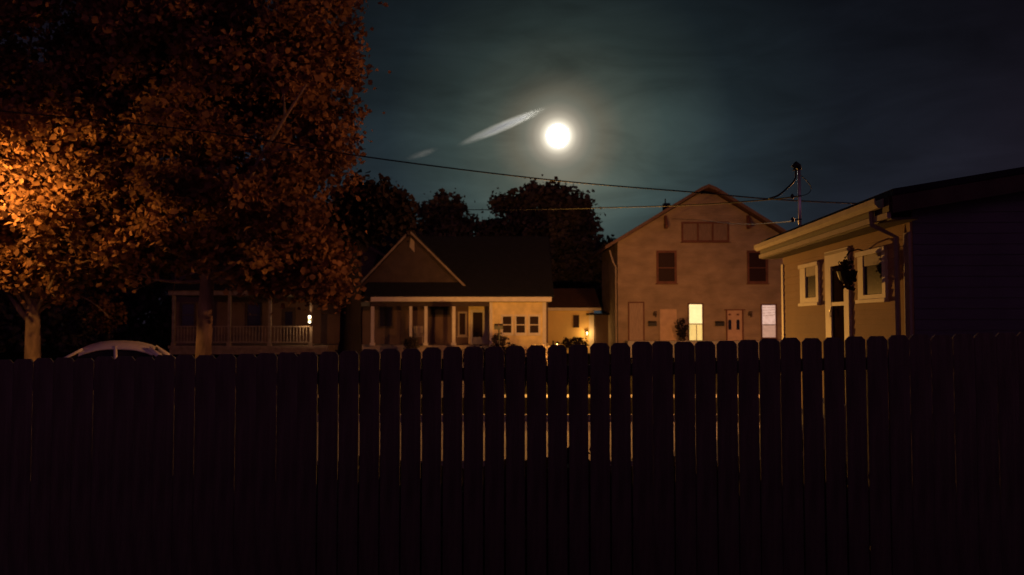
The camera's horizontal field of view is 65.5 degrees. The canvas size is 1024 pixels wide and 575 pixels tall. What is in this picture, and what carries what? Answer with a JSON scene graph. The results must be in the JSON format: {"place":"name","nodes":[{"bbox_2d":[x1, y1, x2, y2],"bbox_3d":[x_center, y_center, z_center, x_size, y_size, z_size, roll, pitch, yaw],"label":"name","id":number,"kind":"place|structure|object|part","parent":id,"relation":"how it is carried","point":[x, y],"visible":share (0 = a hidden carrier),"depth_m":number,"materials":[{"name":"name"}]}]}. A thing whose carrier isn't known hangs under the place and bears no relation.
{"place":"outdoors","nodes":[
{"label":"outdoors","id":0,"kind":"place"},
{"bbox_2d":[0,324,761,574],"bbox_3d":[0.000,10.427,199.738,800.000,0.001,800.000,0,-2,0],"label":"ground","id":1,"kind":"structure","parent":0,"point":[53,353],"depth_m":33.63,"materials":[{"name":"black plant"}]},
{"bbox_2d":[0,171,185,351],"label":"distant tree","id":2,"kind":"object","parent":1,"relation":"on","point":[140,302],"visible":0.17,"depth_m":51.43,"materials":[{"name":"green plant"}]},
{"bbox_2d":[0,0,188,360],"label":"maple tree","id":3,"kind":"object","parent":1,"relation":"on","point":[37,260],"visible":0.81,"depth_m":22.97,"materials":[{"name":"orange plant"}]},
{"bbox_2d":[83,295,127,342],"bbox_3d":[-16.773,1.805,32.944,1.742,3.189,1.630,0,-2,0],"label":"shrub","id":4,"kind":"object","parent":1,"relation":"on","point":[105,324],"visible":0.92,"depth_m":32.85,"materials":[{"name":"green plant"}]},
{"bbox_2d":[65,340,170,359],"bbox_3d":[-10.102,2.084,19.927,4.076,1.516,1.850,1,-3,-17],"label":"parked car","id":5,"kind":"object","parent":1,"relation":"on","point":[115,349],"visible":0.2,"depth_m":19.53,"materials":[{"name":"paint"}]},
{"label":"windows","id":6,"kind":"part","parent":5,"relation":"part of","materials":[{"name":"black glass"}]},
{"bbox_2d":[50,0,390,357],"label":"maple tree","id":7,"kind":"object","parent":1,"relation":"on","point":[262,76],"visible":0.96,"depth_m":23.22,"materials":[{"name":"orange plant"}]},
{"bbox_2d":[164,201,384,353],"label":"porch house","id":8,"kind":"structure","parent":1,"relation":"on","point":[238,328],"depth_m":45.92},
{"bbox_2d":[179,303,195,327],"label":"window","id":9,"kind":"structure","parent":8,"relation":"in","point":[187,310],"depth_m":45.95,"materials":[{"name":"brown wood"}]},
{"bbox_2d":[244,303,261,327],"bbox_3d":[-14.894,1.607,45.918,1.046,1.468,0.110,0,-2,0],"label":"window","id":10,"kind":"structure","parent":8,"relation":"in","point":[255,318],"depth_m":45.95,"materials":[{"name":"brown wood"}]},
{"bbox_2d":[282,308,295,343],"bbox_3d":[-12.861,2.219,45.906,0.757,2.125,0.078,0,-2,0],"label":"door","id":11,"kind":"structure","parent":8,"relation":"in","point":[288,314],"depth_m":45.88,"materials":[{"name":"brown wood"}]},
{"bbox_2d":[308,315,311,323],"bbox_3d":[-10.626,1.666,41.825,0.180,0.465,0.145,0,-2,0],"label":"porch lantern","id":12,"kind":"object","parent":8,"relation":"attached to","point":[309,319],"visible":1,"depth_m":41.87,"materials":[{"name":"white glass"}]},
{"bbox_2d":[320,169,429,369],"bbox_3d":[-5.615,-0.660,30.854,4.653,7.920,4.274,0,-2,0],"label":"shade tree","id":13,"kind":"object","parent":1,"relation":"on","point":[372,218],"visible":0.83,"depth_m":30.36,"materials":[{"name":"green plant"}]},
{"bbox_2d":[372,180,422,247],"bbox_3d":[-10.420,-1.857,61.807,6.870,12.920,6.185,-1,-3,23],"label":"distant tree","id":14,"kind":"object","parent":1,"relation":"on","point":[379,240],"depth_m":61.20,"materials":[{"name":"green plant"}]},
{"bbox_2d":[401,336,419,348],"bbox_3d":[-5.129,3.099,40.545,0.873,1.237,0.921,-2,-3,36],"label":"shrub","id":15,"kind":"object","parent":1,"relation":"on","point":[408,342],"visible":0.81,"depth_m":40.39,"materials":[{"name":"green plant"}]},
{"bbox_2d":[412,188,488,235],"bbox_3d":[-5.181,-1.681,62.085,7.012,12.592,5.629,0,-2,0],"label":"distant tree","id":16,"kind":"object","parent":1,"relation":"on","point":[447,223],"visible":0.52,"depth_m":61.04,"materials":[{"name":"green plant"}]},
{"bbox_2d":[361,231,553,358],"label":"gabled house","id":17,"kind":"structure","parent":1,"relation":"on","point":[463,292],"depth_m":43.12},
{"bbox_2d":[378,306,393,327],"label":"window","id":18,"kind":"structure","parent":17,"relation":"in","point":[385,312],"depth_m":43.95,"materials":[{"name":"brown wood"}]},
{"bbox_2d":[413,326,423,344],"bbox_3d":[-4.965,2.578,42.839,0.550,1.020,0.560,1,-3,-25],"label":"porch chair","id":19,"kind":"object","parent":17,"relation":"on","point":[419,333],"visible":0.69,"depth_m":43.07,"materials":[{"name":"brown wood"}]},
{"bbox_2d":[428,306,450,316],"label":"window","id":20,"kind":"structure","parent":17,"relation":"in","point":[434,311],"depth_m":43.97,"materials":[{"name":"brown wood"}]},
{"bbox_2d":[457,312,467,336],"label":"window","id":21,"kind":"structure","parent":17,"relation":"in","point":[462,316],"depth_m":43.92,"materials":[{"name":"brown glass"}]},
{"bbox_2d":[470,310,488,343],"bbox_3d":[-1.786,2.182,43.907,0.995,1.880,0.080,0,-2,0],"label":"door","id":22,"kind":"structure","parent":17,"relation":"in","point":[479,318],"depth_m":43.90,"materials":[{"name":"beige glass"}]},
{"bbox_2d":[501,315,513,335],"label":"window","id":23,"kind":"structure","parent":17,"relation":"in","point":[507,320],"depth_m":42.08,"materials":[{"name":"beige glass"}]},
{"bbox_2d":[514,315,526,335],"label":"window","id":24,"kind":"structure","parent":17,"relation":"in","point":[520,321],"depth_m":42.08,"materials":[{"name":"beige glass"}]},
{"bbox_2d":[527,315,540,335],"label":"window","id":25,"kind":"structure","parent":17,"relation":"in","point":[533,320],"depth_m":42.08,"materials":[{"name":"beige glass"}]},
{"bbox_2d":[494,324,502,344],"bbox_3d":[-0.557,2.429,32.914,0.360,1.921,0.225,0,-2,0],"label":"mailbox","id":26,"kind":"object","parent":1,"relation":"on","point":[498,326],"visible":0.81,"depth_m":32.89,"materials":[{"name":"black paint"}]},
{"bbox_2d":[489,333,508,345],"bbox_3d":[-0.649,2.999,40.385,1.032,1.431,0.783,0,-2,0],"label":"shrub","id":27,"kind":"object","parent":1,"relation":"on","point":[495,337],"visible":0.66,"depth_m":40.32,"materials":[{"name":"green plant"}]},
{"bbox_2d":[462,338,547,366],"bbox_3d":[-0.240,2.524,28.274,3.316,1.432,1.525,0,-2,0],"label":"shrub","id":28,"kind":"object","parent":1,"relation":"on","point":[504,348],"visible":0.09,"depth_m":28.11,"materials":[{"name":"green plant"}]},
{"bbox_2d":[0,332,1023,574],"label":"picket fence","id":29,"kind":"object","parent":1,"relation":"on","point":[171,465],"visible":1,"depth_m":5.67,"materials":[{"name":"brown wood"}]},
{"bbox_2d":[525,343,549,364],"bbox_3d":[1.084,2.627,28.932,1.298,1.217,0.817,0,-2,0],"label":"shrub","id":30,"kind":"object","parent":1,"relation":"on","point":[546,348],"visible":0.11,"depth_m":28.93,"materials":[{"name":"green plant"}]},
{"bbox_2d":[317,414,759,467],"bbox_3d":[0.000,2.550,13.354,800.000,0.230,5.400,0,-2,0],"label":"kerb","id":31,"kind":"structure","parent":1,"relation":"on","point":[505,420],"depth_m":15.90,"materials":[{"name":"concrete"}]},
{"bbox_2d":[474,174,608,300],"bbox_3d":[2.601,-2.112,62.356,12.195,13.476,8.252,0,-2,0],"label":"distant tree","id":32,"kind":"object","parent":1,"relation":"on","point":[574,245],"visible":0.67,"depth_m":60.38,"materials":[{"name":"green plant"}]},
{"bbox_2d":[561,337,588,348],"bbox_3d":[3.766,3.485,47.927,1.736,1.094,1.066,0,-2,0],"label":"shrub","id":33,"kind":"object","parent":1,"relation":"on","point":[567,343],"visible":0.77,"depth_m":47.70,"materials":[{"name":"green plant"}]},
{"bbox_2d":[548,288,609,352],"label":"house","id":34,"kind":"structure","parent":1,"relation":"on","point":[571,314],"depth_m":49.94,"materials":[{"name":"beige paint"}]},
{"bbox_2d":[573,315,578,327],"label":"window","id":35,"kind":"structure","parent":34,"relation":"in","point":[575,317],"depth_m":49.93,"materials":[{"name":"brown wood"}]},
{"bbox_2d":[595,234,615,312],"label":"distant tree","id":36,"kind":"object","parent":1,"relation":"on","point":[610,240],"visible":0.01,"depth_m":68.74,"materials":[{"name":"green plant"}]},
{"bbox_2d":[674,318,689,340],"bbox_3d":[9.425,2.771,44.107,0.841,2.196,0.746,0,-2,0],"label":"shrub","id":37,"kind":"object","parent":1,"relation":"on","point":[681,333],"visible":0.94,"depth_m":44.11,"materials":[{"name":"green plant"}]},
{"bbox_2d":[590,184,786,357],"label":"tan house","id":38,"kind":"structure","parent":1,"relation":"on","point":[667,267],"depth_m":45.06,"materials":[{"name":"stucco"},{"name":"painted wood"},{"name":"glass"}]},
{"bbox_2d":[628,302,644,340],"bbox_3d":[7.008,1.901,44.924,0.925,2.187,0.068,0,-2,0],"label":"door","id":39,"kind":"structure","parent":38,"relation":"in","point":[636,318],"depth_m":44.92,"materials":[{"name":"wood"}]},
{"bbox_2d":[655,251,677,283],"bbox_3d":[8.742,-1.138,45.033,1.256,1.909,0.110,0,-2,0],"label":"window","id":40,"kind":"structure","parent":38,"relation":"in","point":[666,261],"depth_m":45.06,"materials":[{"name":"brown glass"}]},
{"bbox_2d":[659,308,677,340],"bbox_3d":[8.823,2.075,44.921,1.087,1.840,0.058,0,-2,0],"label":"door","id":41,"kind":"structure","parent":38,"relation":"in","point":[667,316],"depth_m":44.91,"materials":[{"name":"beige"}]},
{"bbox_2d":[688,303,703,340],"bbox_3d":[10.361,1.963,44.927,0.879,2.172,0.060,0,-2,0],"label":"window","id":42,"kind":"structure","parent":38,"relation":"in","point":[695,310],"depth_m":44.94,"materials":[{"name":"yellow glass"}]},
{"bbox_2d":[680,222,729,242],"bbox_3d":[10.951,-3.126,45.117,2.806,1.193,0.110,0,-2,0],"label":"window","id":43,"kind":"structure","parent":38,"relation":"in","point":[691,232],"depth_m":45.15,"materials":[{"name":"brown wood"}]},
{"bbox_2d":[724,309,744,340],"bbox_3d":[12.558,2.109,44.900,1.156,1.771,0.098,0,-2,0],"label":"door","id":44,"kind":"structure","parent":38,"relation":"in","point":[734,317],"depth_m":44.89,"materials":[{"name":"paint"}]},
{"bbox_2d":[746,251,768,283],"bbox_3d":[13.888,-1.138,45.033,1.280,1.909,0.110,0,-2,0],"label":"window","id":45,"kind":"structure","parent":38,"relation":"in","point":[757,269],"depth_m":45.06,"materials":[{"name":"brown glass"}]},
{"bbox_2d":[760,304,777,339],"bbox_3d":[14.489,1.930,44.904,1.002,2.014,0.110,0,-2,0],"label":"window","id":46,"kind":"structure","parent":38,"relation":"in","point":[768,311],"depth_m":44.94,"materials":[{"name":"grey"}]},
{"bbox_2d":[754,167,1023,453],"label":"clapboard building","id":47,"kind":"structure","parent":1,"relation":"on","point":[943,257],"depth_m":10.11,"materials":[{"name":"beige wood"}]},
{"bbox_2d":[791,161,801,225],"bbox_3d":[5.139,-1.515,14.377,0.215,1.540,0.124,0,-2,0],"label":"service mast","id":48,"kind":"object","parent":47,"relation":"on","point":[795,165],"visible":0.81,"depth_m":14.36,"materials":[{"name":"metal"}]},
{"bbox_2d":[681,219,795,224],"bbox_3d":[7.429,-2.527,29.432,0.828,3.905,30.347,0,-2,7],"label":"overhead cable","id":49,"kind":"object","parent":48,"relation":"attached to","point":[742,224],"visible":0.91,"depth_m":24.24,"materials":[{"name":"black rubber"}]},
{"bbox_2d":[769,169,796,198],"bbox_3d":[4.912,-1.885,14.500,0.518,0.507,0.133,-2,-3,37],"label":"overhead cable","id":50,"kind":"object","parent":48,"relation":"hanging from","point":[785,189],"visible":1,"depth_m":14.43,"materials":[{"name":"black rubber"}]},
{"bbox_2d":[798,261,820,305],"bbox_3d":[5.270,-0.051,14.123,0.079,0.752,1.095,0,-2,3],"label":"window","id":51,"kind":"structure","parent":47,"relation":"in","point":[810,289],"depth_m":14.05,"materials":[{"name":"white glass"}]},
{"bbox_2d":[824,247,851,403],"bbox_3d":[5.177,0.815,12.677,0.094,2.839,1.080,0,-2,3],"label":"door","id":52,"kind":"structure","parent":47,"relation":"in","point":[838,313],"depth_m":12.74,"materials":[{"name":"wood"}]},
{"bbox_2d":[832,249,864,290],"bbox_3d":[4.920,-0.253,11.562,0.469,0.630,0.423,0,-2,3],"label":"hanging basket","id":53,"kind":"object","parent":47,"relation":"attached to","point":[847,278],"visible":1,"depth_m":11.48,"materials":[{"name":"black paint"}]},
{"bbox_2d":[855,246,888,303],"bbox_3d":[5.096,-0.161,11.298,0.079,0.754,1.059,0,-2,3],"label":"window","id":54,"kind":"structure","parent":47,"relation":"in","point":[872,264],"depth_m":11.25,"materials":[{"name":"white glass"}]},
{"bbox_3d":[-6.022,-0.523,31.050,1.000,7.662,0.340,0,-2,0],"label":"utility pole","id":55,"kind":"object","parent":1,"relation":"on","visible":0},
{"bbox_2d":[379,197,790,209],"bbox_3d":[-0.075,-2.417,23.018,0.908,2.286,20.135,2,-3,-34],"label":"overhead cable","id":56,"kind":"object","parent":55,"relation":"attached to","point":[607,207],"visible":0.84,"depth_m":19.70,"materials":[{"name":"black rubber"}]},
{"bbox_2d":[0,110,854,203],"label":"overhead cable","id":57,"kind":"object","parent":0,"point":[419,163],"visible":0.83,"depth_m":18.12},
{"bbox_2d":[441,363,463,393],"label":"front path","id":58,"kind":"structure","parent":0,"point":[462,383],"depth_m":24.66,"materials":[{"name":"concrete"}]},
{"bbox_2d":[0,0,1023,323],"label":"sky","id":59,"kind":"structure","parent":0,"point":[871,98],"materials":[{"name":"blue"}]},
{"bbox_2d":[318,394,716,397],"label":"sidewalk","id":60,"kind":"structure","parent":0,"point":[525,395],"depth_m":21.16,"materials":[{"name":"concrete"}]},
{"bbox_2d":[547,125,568,146],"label":"moon","id":61,"kind":"object","parent":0,"point":[557,135],"visible":1,"depth_m":2913.87,"materials":[{"name":"grey"}]},
{"bbox_2d":[317,421,846,458],"bbox_3d":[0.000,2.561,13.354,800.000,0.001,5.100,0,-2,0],"label":"road","id":62,"kind":"structure","parent":0,"point":[525,439],"depth_m":13.44,"materials":[{"name":"grey asphalt"}]}
]}

